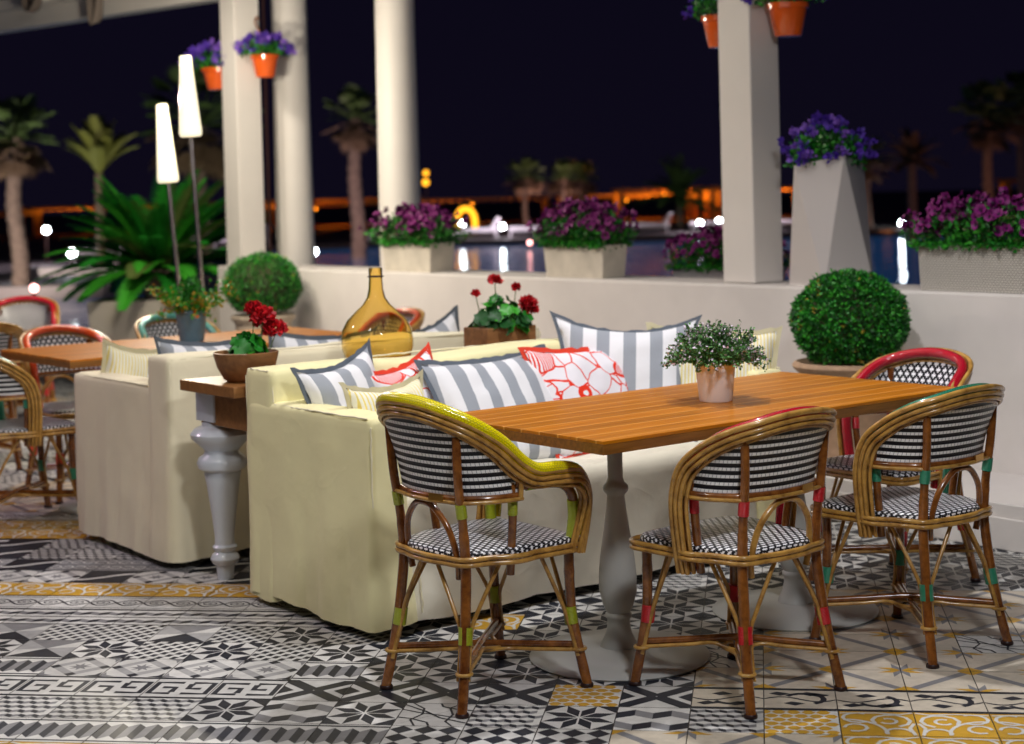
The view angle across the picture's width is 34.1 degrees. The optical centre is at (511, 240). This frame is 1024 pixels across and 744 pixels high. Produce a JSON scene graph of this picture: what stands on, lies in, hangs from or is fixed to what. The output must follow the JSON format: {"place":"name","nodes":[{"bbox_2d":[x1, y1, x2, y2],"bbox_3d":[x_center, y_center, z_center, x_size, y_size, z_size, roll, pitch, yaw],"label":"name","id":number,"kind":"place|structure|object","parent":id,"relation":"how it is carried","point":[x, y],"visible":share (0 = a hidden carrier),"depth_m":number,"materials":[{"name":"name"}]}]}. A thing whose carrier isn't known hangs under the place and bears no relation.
{"place":"outdoors","nodes":[
{"label":"outdoors","id":0,"kind":"place"},
{"bbox_2d":[0,255,226,285],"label":"pool deck","id":1,"kind":"structure","parent":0,"point":[6,272],"depth_m":41.56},
{"bbox_2d":[0,93,58,285],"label":"fan palm","id":2,"kind":"object","parent":1,"relation":"on","point":[16,167],"visible":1,"depth_m":31.82,"materials":[{"name":"green"}]},
{"bbox_2d":[30,285,37,295],"bbox_3d":[-7.620,0.887,26.663,0.120,0.360,0.120,-3,2,-38],"label":"path light","id":3,"kind":"object","parent":1,"relation":"on","point":[33,288],"visible":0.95,"depth_m":26.63,"materials":[{"name":"white glass"}]},
{"bbox_2d":[43,227,48,262],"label":"globe lamp","id":4,"kind":"object","parent":1,"relation":"on","point":[45,230],"visible":1,"depth_m":44.97,"materials":[{"name":"white glass"}]},
{"bbox_2d":[68,252,75,276],"bbox_3d":[-9.479,0.488,36.045,0.170,0.595,0.170,-3,2,-38],"label":"globe lamp","id":5,"kind":"object","parent":1,"relation":"on","point":[70,254],"visible":0.32,"depth_m":35.99,"materials":[{"name":"white glass"}]},
{"bbox_2d":[29,261,118,284],"bbox_3d":[-8.573,0.492,33.036,1.980,0.747,0.750,-2,2,-12],"label":"sun lounger","id":6,"kind":"object","parent":1,"relation":"on","point":[39,271],"visible":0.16,"depth_m":32.60,"materials":[{"name":"grey fabric"}]},
{"bbox_2d":[67,248,119,262],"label":"sun lounger","id":7,"kind":"object","parent":1,"relation":"on","point":[84,253],"visible":0.03,"depth_m":45.01,"materials":[{"name":"grey fabric"}]},
{"bbox_2d":[63,115,138,274],"bbox_3d":[-8.797,-0.872,36.034,1.760,3.678,1.529,-3,2,-38],"label":"feather palm","id":8,"kind":"object","parent":1,"relation":"on","point":[102,147],"visible":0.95,"depth_m":35.83,"materials":[{"name":"green plant"}]},
{"bbox_2d":[0,278,217,299],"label":"pool kerb","id":9,"kind":"structure","parent":1,"relation":"on","point":[49,291],"depth_m":31.05,"materials":[{"name":"grey stone"}]},
{"bbox_2d":[137,57,265,264],"bbox_3d":[-7.468,-1.776,39.864,3.177,5.250,3.399,-3,2,-38],"label":"fan palm","id":10,"kind":"object","parent":1,"relation":"on","point":[209,160],"visible":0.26,"depth_m":39.42,"materials":[{"name":"green"}]},
{"bbox_2d":[321,84,377,258],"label":"fan palm","id":11,"kind":"object","parent":1,"relation":"on","point":[354,140],"visible":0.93,"depth_m":47.77,"materials":[{"name":"green"}]},
{"bbox_2d":[214,224,271,246],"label":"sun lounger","id":12,"kind":"object","parent":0,"point":[266,232],"visible":0.24,"depth_m":57.38,"materials":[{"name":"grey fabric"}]},
{"bbox_2d":[367,231,377,240],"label":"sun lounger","id":13,"kind":"object","parent":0,"point":[370,235],"visible":0.07,"depth_m":60.02,"materials":[{"name":"fabric"}]},
{"bbox_2d":[0,192,1017,255],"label":"bank","id":14,"kind":"structure","parent":0,"point":[333,229],"depth_m":91.03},
{"bbox_2d":[455,206,477,227],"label":"lit arch","id":15,"kind":"structure","parent":14,"relation":"on","point":[470,210],"depth_m":69.94,"materials":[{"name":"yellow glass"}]},
{"bbox_2d":[456,217,500,236],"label":"sun lounger","id":16,"kind":"object","parent":14,"relation":"on","point":[492,228],"visible":0.72,"depth_m":60.66,"materials":[{"name":"white plastic"}]},
{"bbox_2d":[500,224,504,237],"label":"globe lamp","id":17,"kind":"object","parent":14,"relation":"on","point":[502,226],"visible":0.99,"depth_m":59.02,"materials":[{"name":"white glass"}]},
{"bbox_2d":[503,156,546,225],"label":"fan palm","id":18,"kind":"object","parent":14,"relation":"on","point":[525,186],"visible":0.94,"depth_m":74.86,"materials":[{"name":"green"}]},
{"bbox_2d":[508,226,554,236],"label":"sun lounger","id":19,"kind":"object","parent":14,"relation":"on","point":[519,228],"visible":0.41,"depth_m":60.62,"materials":[{"name":"white plastic"}]},
{"bbox_2d":[542,158,585,216],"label":"fan palm","id":20,"kind":"object","parent":14,"relation":"on","point":[565,189],"visible":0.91,"depth_m":77.83,"materials":[{"name":"green plant"}]},
{"bbox_2d":[567,159,600,209],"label":"fan palm","id":21,"kind":"object","parent":14,"relation":"on","point":[586,190],"visible":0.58,"depth_m":84.70,"materials":[{"name":"green plant"}]},
{"bbox_2d":[620,212,671,232],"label":"sun lounger","id":22,"kind":"object","parent":14,"relation":"on","point":[663,224],"visible":0.68,"depth_m":60.41,"materials":[{"name":"grey fabric"}]},
{"bbox_2d":[633,153,721,226],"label":"feather palm","id":23,"kind":"object","parent":14,"relation":"on","point":[680,182],"visible":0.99,"depth_m":69.63,"materials":[{"name":"green plant"}]},
{"bbox_2d":[690,221,722,231],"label":"sun lounger","id":24,"kind":"object","parent":14,"relation":"on","point":[694,224],"visible":0.32,"depth_m":60.25,"materials":[{"name":"grey fabric"}]},
{"bbox_2d":[851,136,893,227],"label":"fan palm","id":25,"kind":"object","parent":14,"relation":"on","point":[869,175],"visible":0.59,"depth_m":59.87,"materials":[{"name":"green"}]},
{"bbox_2d":[878,127,950,243],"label":"feather palm","id":26,"kind":"object","parent":14,"relation":"on","point":[912,150],"visible":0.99,"depth_m":47.86,"materials":[{"name":"brown"}]},
{"bbox_2d":[946,78,1023,234],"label":"fan palm","id":27,"kind":"object","parent":14,"relation":"on","point":[986,136],"visible":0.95,"depth_m":45.70,"materials":[{"name":"green plant"}]},
{"bbox_2d":[991,70,1023,237],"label":"fan palm","id":28,"kind":"object","parent":14,"relation":"on","point":[1016,128],"visible":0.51,"depth_m":49.80,"materials":[{"name":"green plant"}]},
{"bbox_2d":[0,189,1017,219],"bbox_3d":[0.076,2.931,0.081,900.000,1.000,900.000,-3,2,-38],"label":"ground","id":29,"kind":"structure","parent":0,"point":[520,202],"depth_m":450.93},
{"bbox_2d":[0,210,42,235],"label":"beach pergola","id":30,"kind":"object","parent":29,"relation":"on","point":[36,222],"visible":0.46,"depth_m":88.19,"materials":[{"name":"orange wood"}]},
{"bbox_2d":[22,202,225,234],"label":"beach pergola","id":31,"kind":"object","parent":29,"relation":"on","point":[50,208],"visible":0.17,"depth_m":87.93,"materials":[{"name":"orange wood"}]},
{"bbox_2d":[271,0,315,264],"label":"round column","id":32,"kind":"structure","parent":29,"relation":"on","point":[295,232],"depth_m":12.79,"materials":[{"name":"paint"}]},
{"bbox_2d":[264,201,378,209],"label":"beach pergola","id":33,"kind":"object","parent":29,"relation":"on","point":[316,204],"visible":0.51,"depth_m":88.01,"materials":[{"name":"orange wood"}]},
{"bbox_2d":[264,197,421,225],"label":"beach pergola","id":34,"kind":"object","parent":29,"relation":"on","point":[340,200],"visible":0.16,"depth_m":96.24,"materials":[{"name":"orange wood"}]},
{"bbox_2d":[374,0,420,266],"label":"round column","id":35,"kind":"structure","parent":29,"relation":"on","point":[398,142],"depth_m":11.53,"materials":[{"name":"paint"}]},
{"bbox_2d":[422,179,428,203],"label":"mast lamp","id":36,"kind":"object","parent":29,"relation":"on","point":[425,182],"visible":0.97,"depth_m":79.86,"materials":[{"name":"yellow glass"}]},
{"bbox_2d":[423,170,428,191],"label":"mast lamp","id":37,"kind":"object","parent":29,"relation":"on","point":[425,173],"visible":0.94,"depth_m":79.98,"materials":[{"name":"yellow glass"}]},
{"bbox_2d":[421,196,551,212],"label":"beach pergola","id":38,"kind":"object","parent":29,"relation":"on","point":[545,202],"visible":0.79,"depth_m":93.96,"materials":[{"name":"orange wood"}]},
{"bbox_2d":[555,193,698,216],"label":"beach pergola","id":39,"kind":"object","parent":29,"relation":"on","point":[688,210],"visible":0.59,"depth_m":93.50,"materials":[{"name":"orange wood"}]},
{"bbox_2d":[611,186,719,220],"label":"beach pergola","id":40,"kind":"object","parent":29,"relation":"on","point":[618,196],"visible":0.52,"depth_m":88.18,"materials":[{"name":"orange wood"}]},
{"bbox_2d":[661,224,790,279],"bbox_3d":[1.246,0.726,9.508,0.489,1.647,0.728,-3,2,-38],"label":"flower trough","id":41,"kind":"object","parent":29,"relation":"on","point":[710,244],"visible":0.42,"depth_m":9.46,"materials":[{"name":"concrete"},{"name":"soil"},{"name":"green leaves"}]},
{"bbox_2d":[711,186,792,217],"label":"beach pergola","id":42,"kind":"object","parent":29,"relation":"on","point":[783,188],"visible":0.06,"depth_m":88.27,"materials":[{"name":"orange wood"}]},
{"bbox_2d":[996,178,1016,205],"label":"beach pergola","id":43,"kind":"object","parent":29,"relation":"on","point":[1005,182],"visible":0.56,"depth_m":85.15,"materials":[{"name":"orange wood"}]},
{"bbox_2d":[0,380,1023,743],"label":"floor","id":44,"kind":"structure","parent":0,"point":[874,706],"depth_m":5.05,"materials":[{"name":"multicoloured tile"}]},
{"bbox_2d":[0,322,24,470],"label":"rattan chair","id":45,"kind":"object","parent":44,"relation":"on","point":[10,333],"visible":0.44,"depth_m":9.10,"materials":[{"name":"red wicker"}]},
{"bbox_2d":[0,296,59,407],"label":"rattan chair","id":46,"kind":"object","parent":44,"relation":"on","point":[25,313],"visible":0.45,"depth_m":11.35,"materials":[{"name":"wicker"}]},
{"bbox_2d":[0,356,76,507],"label":"rattan chair","id":47,"kind":"object","parent":44,"relation":"on","point":[33,426],"visible":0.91,"depth_m":7.50,"materials":[{"name":"brown wicker"}]},
{"bbox_2d":[18,325,110,503],"bbox_3d":[-2.181,0.847,8.351,0.503,0.829,0.523,-3,2,-38],"label":"rattan chair","id":48,"kind":"object","parent":44,"relation":"on","point":[48,335],"visible":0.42,"depth_m":8.41,"materials":[{"name":"red wicker"}]},
{"bbox_2d":[1,338,156,514],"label":"cafe table","id":49,"kind":"object","parent":44,"relation":"on","point":[73,356],"visible":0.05,"depth_m":7.83,"materials":[{"name":"orange wood"}]},
{"bbox_2d":[156,104,181,293],"bbox_3d":[-2.003,0.181,10.301,0.276,2.042,0.271,-3,2,-38],"label":"pole lamp","id":50,"kind":"object","parent":44,"relation":"on","point":[167,172],"visible":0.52,"depth_m":10.25,"materials":[{"name":"silver metal"}]},
{"bbox_2d":[134,313,220,338],"bbox_3d":[-1.766,0.816,9.065,0.503,0.829,0.523,-3,2,-38],"label":"rattan chair","id":51,"kind":"object","parent":44,"relation":"on","point":[147,326],"visible":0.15,"depth_m":9.20,"materials":[{"name":"wicker"}]},
{"bbox_2d":[179,55,203,293],"bbox_3d":[-1.786,0.064,9.801,0.260,2.292,0.260,-3,2,-38],"label":"pole lamp","id":52,"kind":"object","parent":44,"relation":"on","point":[189,122],"visible":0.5,"depth_m":9.75,"materials":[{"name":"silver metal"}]},
{"bbox_2d":[180,376,246,579],"bbox_3d":[-0.373,0.874,6.778,1.928,0.765,0.475,-3,2,-38],"label":"console table","id":53,"kind":"object","parent":44,"relation":"on","point":[218,435],"visible":0.31,"depth_m":6.29,"materials":[{"name":"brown wood"}]},
{"bbox_2d":[213,300,288,382],"bbox_3d":[-0.971,0.372,6.221,0.288,0.298,0.242,-3,2,-38],"label":"potted geranium","id":54,"kind":"object","parent":53,"relation":"on","point":[241,356],"visible":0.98,"depth_m":6.17,"materials":[{"name":"brown wood"}]},
{"bbox_2d":[341,268,413,357],"bbox_3d":[-0.543,0.302,6.702,0.291,0.383,0.291,-3,2,-38],"label":"glass carafe","id":55,"kind":"object","parent":53,"relation":"on","point":[379,320],"visible":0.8,"depth_m":6.61,"materials":[{"name":"yellow"}]},
{"bbox_2d":[464,273,539,346],"bbox_3d":[-0.037,0.305,7.111,0.330,0.335,0.288,-3,2,-38],"label":"potted geranium","id":56,"kind":"object","parent":53,"relation":"on","point":[491,323],"visible":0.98,"depth_m":7.04,"materials":[{"name":"green plant"}]},
{"bbox_2d":[161,327,341,347],"bbox_3d":[-1.259,0.858,8.463,0.796,0.750,0.800,-3,2,-38],"label":"cafe table","id":57,"kind":"object","parent":44,"relation":"on","point":[216,337],"visible":0.02,"depth_m":8.54,"materials":[{"name":"orange wood"}]},
{"bbox_2d":[143,275,237,341],"bbox_3d":[-1.585,0.332,8.255,0.472,0.328,0.398,-2,2,-1],"label":"potted plant","id":58,"kind":"object","parent":57,"relation":"on","point":[191,314],"visible":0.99,"depth_m":8.18,"materials":[{"name":"green plant"}]},
{"bbox_2d":[74,328,540,562],"bbox_3d":[-0.870,0.820,7.447,1.931,0.814,0.954,-3,2,-38],"label":"slipcovered sofa","id":59,"kind":"object","parent":44,"relation":"on","point":[141,483],"visible":0.28,"depth_m":6.71,"materials":[{"name":"beige fabric"}]},
{"bbox_2d":[101,338,157,376],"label":"cushion","id":60,"kind":"object","parent":59,"relation":"on","point":[116,358],"visible":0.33,"depth_m":7.15,"materials":[{"name":"beige fabric"}]},
{"bbox_2d":[153,333,262,353],"bbox_3d":[-1.268,0.547,6.929,0.167,0.327,0.564,14,8,42],"label":"cushion","id":61,"kind":"object","parent":59,"relation":"on","point":[164,346],"visible":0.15,"depth_m":6.81,"materials":[{"name":"grey fabric"}]},
{"bbox_2d":[268,331,341,347],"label":"cushion","id":62,"kind":"object","parent":59,"relation":"on","point":[284,339],"visible":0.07,"depth_m":7.15,"materials":[{"name":"grey fabric"}]},
{"bbox_2d":[412,305,459,331],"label":"cushion","id":63,"kind":"object","parent":59,"relation":"on","point":[448,322],"visible":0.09,"depth_m":7.66,"materials":[{"name":"grey fabric"}]},
{"bbox_2d":[396,307,424,330],"bbox_3d":[-0.735,0.790,9.033,0.523,0.829,0.503,-3,2,-38],"label":"rattan chair","id":64,"kind":"object","parent":44,"relation":"on","point":[414,317],"visible":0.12,"depth_m":9.05,"materials":[{"name":"red wicker"}]},
{"bbox_2d":[375,392,593,718],"bbox_3d":[-0.108,0.861,4.848,0.528,0.887,0.523,-3,2,-38],"label":"rattan armchair","id":65,"kind":"object","parent":44,"relation":"on","point":[485,468],"visible":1,"depth_m":4.71,"materials":[{"name":"brown wicker"}]},
{"bbox_2d":[245,338,780,632],"bbox_3d":[0.064,0.826,6.303,2.015,0.826,0.852,-3,2,-38],"label":"slipcovered sofa","id":66,"kind":"object","parent":44,"relation":"on","point":[323,527],"visible":0.45,"depth_m":5.73,"materials":[{"name":"beige fabric"}]},
{"bbox_2d":[290,338,374,406],"bbox_3d":[-0.576,0.609,5.943,0.162,0.445,0.434,-18,0,37],"label":"cushion","id":67,"kind":"object","parent":66,"relation":"on","point":[320,386],"visible":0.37,"depth_m":5.85,"materials":[{"name":"grey fabric"}]},
{"bbox_2d":[338,369,424,411],"bbox_3d":[-0.416,0.650,5.760,0.162,0.376,0.394,-16,-8,43],"label":"cushion","id":68,"kind":"object","parent":66,"relation":"on","point":[356,397],"visible":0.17,"depth_m":5.69,"materials":[{"name":"beige fabric"}]},
{"bbox_2d":[371,342,433,399],"bbox_3d":[-0.358,0.628,6.111,0.160,0.446,0.424,-23,-3,38],"label":"cushion","id":69,"kind":"object","parent":66,"relation":"on","point":[400,373],"visible":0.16,"depth_m":6.08,"materials":[{"name":"red fabric"}]},
{"bbox_2d":[414,344,582,459],"bbox_3d":[-0.024,0.643,6.224,0.644,0.517,0.165,-4,-27,-41],"label":"cushion","id":70,"kind":"object","parent":66,"relation":"on","point":[510,379],"visible":0.3,"depth_m":6.16,"materials":[{"name":"grey fabric"}]},
{"bbox_2d":[518,347,627,457],"bbox_3d":[0.318,0.618,6.483,0.604,0.491,0.161,0,-25,-42],"label":"cushion","id":71,"kind":"object","parent":66,"relation":"on","point":[568,372],"visible":0.41,"depth_m":6.40,"materials":[{"name":"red fabric"}]},
{"bbox_2d":[549,310,701,441],"bbox_3d":[0.445,0.557,6.608,0.614,0.569,0.160,1,-19,2],"label":"cushion","id":72,"kind":"object","parent":66,"relation":"on","point":[637,356],"visible":0.34,"depth_m":6.59,"materials":[{"name":"grey fabric"}]},
{"bbox_2d":[646,322,782,383],"bbox_3d":[0.796,0.580,6.622,0.544,0.506,0.161,2,-12,4],"label":"cushion","id":73,"kind":"object","parent":66,"relation":"on","point":[768,339],"visible":0.16,"depth_m":6.61,"materials":[{"name":"beige fabric"}]},
{"bbox_2d":[455,392,778,681],"bbox_3d":[0.322,0.908,5.146,0.796,0.750,0.800,-3,2,-38],"label":"cafe table","id":74,"kind":"object","parent":44,"relation":"on","point":[613,427],"visible":0.92,"depth_m":5.09,"materials":[{"name":"orange wood"}]},
{"bbox_2d":[629,406,847,719],"bbox_3d":[0.657,0.872,4.779,0.503,0.829,0.523,-3,2,-38],"label":"rattan chair","id":75,"kind":"object","parent":44,"relation":"on","point":[744,465],"visible":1,"depth_m":4.63,"materials":[{"name":"brown wicker"}]},
{"bbox_2d":[625,372,954,631],"bbox_3d":[0.948,0.878,5.644,0.796,0.750,0.800,-3,2,-38],"label":"cafe table","id":76,"kind":"object","parent":44,"relation":"on","point":[788,606],"visible":0.45,"depth_m":5.57,"materials":[{"name":"orange wood"}]},
{"bbox_2d":[661,319,770,402],"bbox_3d":[0.651,0.386,5.380,0.369,0.264,0.359,-3,2,-38],"label":"potted thyme","id":77,"kind":"object","parent":76,"relation":"on","point":[713,356],"visible":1,"depth_m":5.33,"materials":[{"name":"plant"}]},
{"bbox_2d":[787,267,911,457],"bbox_3d":[1.498,0.564,7.408,0.560,0.892,0.543,-3,2,-38],"label":"potted boxwood","id":78,"kind":"object","parent":44,"relation":"on","point":[849,322],"visible":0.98,"depth_m":7.24,"materials":[{"name":"plant"}]},
{"bbox_2d":[808,347,980,603],"bbox_3d":[1.388,0.818,6.022,0.523,0.829,0.503,-3,2,-38],"label":"rattan chair","id":79,"kind":"object","parent":44,"relation":"on","point":[931,366],"visible":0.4,"depth_m":6.08,"materials":[{"name":"red wicker"}]},
{"bbox_2d":[809,383,1013,668],"bbox_3d":[1.257,0.844,5.205,0.503,0.829,0.523,-3,2,-38],"label":"rattan chair","id":80,"kind":"object","parent":44,"relation":"on","point":[947,434],"visible":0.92,"depth_m":5.06,"materials":[{"name":"brown wicker"}]},
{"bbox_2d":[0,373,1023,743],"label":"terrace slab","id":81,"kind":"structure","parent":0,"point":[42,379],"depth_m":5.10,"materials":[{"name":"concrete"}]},
{"bbox_2d":[32,168,267,341],"bbox_3d":[-2.825,0.271,13.393,1.923,1.732,1.945,-3,2,-38],"label":"potted cycad","id":82,"kind":"object","parent":81,"relation":"on","point":[143,239],"visible":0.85,"depth_m":13.15,"materials":[{"name":"green plant"}]},
{"bbox_2d":[221,249,303,330],"bbox_3d":[-1.699,0.523,11.414,0.571,0.920,0.572,-3,2,-38],"label":"potted boxwood","id":83,"kind":"object","parent":81,"relation":"on","point":[268,279],"visible":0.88,"depth_m":11.25,"materials":[{"name":"plant"}]},
{"bbox_2d":[218,265,1023,553],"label":"parapet wall","id":84,"kind":"structure","parent":81,"relation":"on","point":[984,331],"depth_m":8.49,"materials":[{"name":"white paint"}]},
{"bbox_2d":[219,0,264,265],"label":"square post","id":85,"kind":"object","parent":84,"relation":"on","point":[243,157],"visible":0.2,"depth_m":12.51,"materials":[{"name":"paint"}]},
{"bbox_2d":[0,0,218,33],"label":"canopy beam","id":86,"kind":"structure","parent":85,"relation":"attached to","point":[15,16],"depth_m":13.93,"materials":[{"name":"paint"}]},
{"bbox_2d":[20,0,41,11],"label":"curtain swag","id":87,"kind":"object","parent":86,"relation":"hanging from","point":[31,5],"visible":1,"depth_m":13.81,"materials":[{"name":"brown fabric"}]},
{"bbox_2d":[86,0,102,24],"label":"curtain swag","id":88,"kind":"object","parent":86,"relation":"hanging from","point":[94,11],"visible":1,"depth_m":13.31,"materials":[{"name":"brown fabric"}]},
{"bbox_2d":[184,38,225,90],"bbox_3d":[-2.230,-1.386,12.809,0.595,0.466,0.628,-3,2,-38],"label":"hanging pot","id":89,"kind":"object","parent":85,"relation":"hanging from","point":[212,77],"visible":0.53,"depth_m":12.70,"materials":[{"name":"orange ceramic"}]},
{"bbox_2d":[232,16,296,77],"bbox_3d":[-1.835,-1.441,12.424,0.462,0.466,0.475,-3,2,-38],"label":"hanging pot","id":90,"kind":"object","parent":85,"relation":"hanging from","point":[265,60],"visible":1,"depth_m":12.34,"materials":[{"name":"orange ceramic"}]},
{"bbox_2d":[262,0,271,251],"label":"down pipe","id":91,"kind":"object","parent":85,"relation":"attached to","point":[267,141],"visible":0.44,"depth_m":12.58,"materials":[{"name":"black metal"}]},
{"bbox_2d":[358,201,471,272],"bbox_3d":[-0.611,-0.026,10.805,0.408,0.453,0.841,-3,2,-38],"label":"flower trough","id":92,"kind":"object","parent":84,"relation":"on","point":[418,245],"visible":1,"depth_m":10.65,"materials":[{"name":"beige stone"}]},
{"bbox_2d":[525,196,639,278],"bbox_3d":[0.412,-0.023,9.522,0.352,0.464,0.710,-3,2,-38],"label":"flower trough","id":93,"kind":"object","parent":84,"relation":"on","point":[591,251],"visible":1,"depth_m":9.40,"materials":[{"name":"beige concrete"}]},
{"bbox_2d":[718,0,782,282],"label":"square post","id":94,"kind":"object","parent":84,"relation":"on","point":[750,147],"visible":1,"depth_m":8.45,"materials":[{"name":"paint"}]},
{"bbox_2d":[681,0,718,48],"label":"hanging pot","id":95,"kind":"object","parent":94,"relation":"hanging from","point":[709,21],"visible":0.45,"depth_m":8.68,"materials":[{"name":"orange ceramic"}]},
{"bbox_2d":[741,0,826,37],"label":"hanging pot","id":96,"kind":"object","parent":94,"relation":"hanging from","point":[787,18],"visible":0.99,"depth_m":8.29,"materials":[{"name":"orange ceramic"}]},
{"bbox_2d":[777,110,878,285],"bbox_3d":[1.542,-0.203,8.148,0.510,0.869,0.479,-3,2,-38],"label":"faceted planter","id":97,"kind":"object","parent":84,"relation":"on","point":[830,225],"visible":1,"depth_m":8.02,"materials":[{"name":"matte concrete"},{"name":"green leaves"},{"name":"purple petals"}]},
{"bbox_2d":[898,186,1023,293],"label":"flower trough","id":98,"kind":"object","parent":84,"relation":"on","point":[960,257],"visible":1,"depth_m":7.37,"materials":[{"name":"beige concrete"}]},
{"bbox_2d":[0,0,1023,215],"label":"sky","id":99,"kind":"structure","parent":0,"point":[619,86],"materials":[{"name":"black"}]},
{"bbox_2d":[52,235,1013,327],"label":"water","id":100,"kind":"structure","parent":0,"point":[895,259],"depth_m":42.81,"materials":[{"name":"blue liquid"}]},
{"bbox_2d":[782,220,791,224],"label":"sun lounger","id":101,"kind":"object","parent":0,"point":[786,222],"visible":0.06,"depth_m":60.30,"materials":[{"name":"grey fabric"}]}
]}

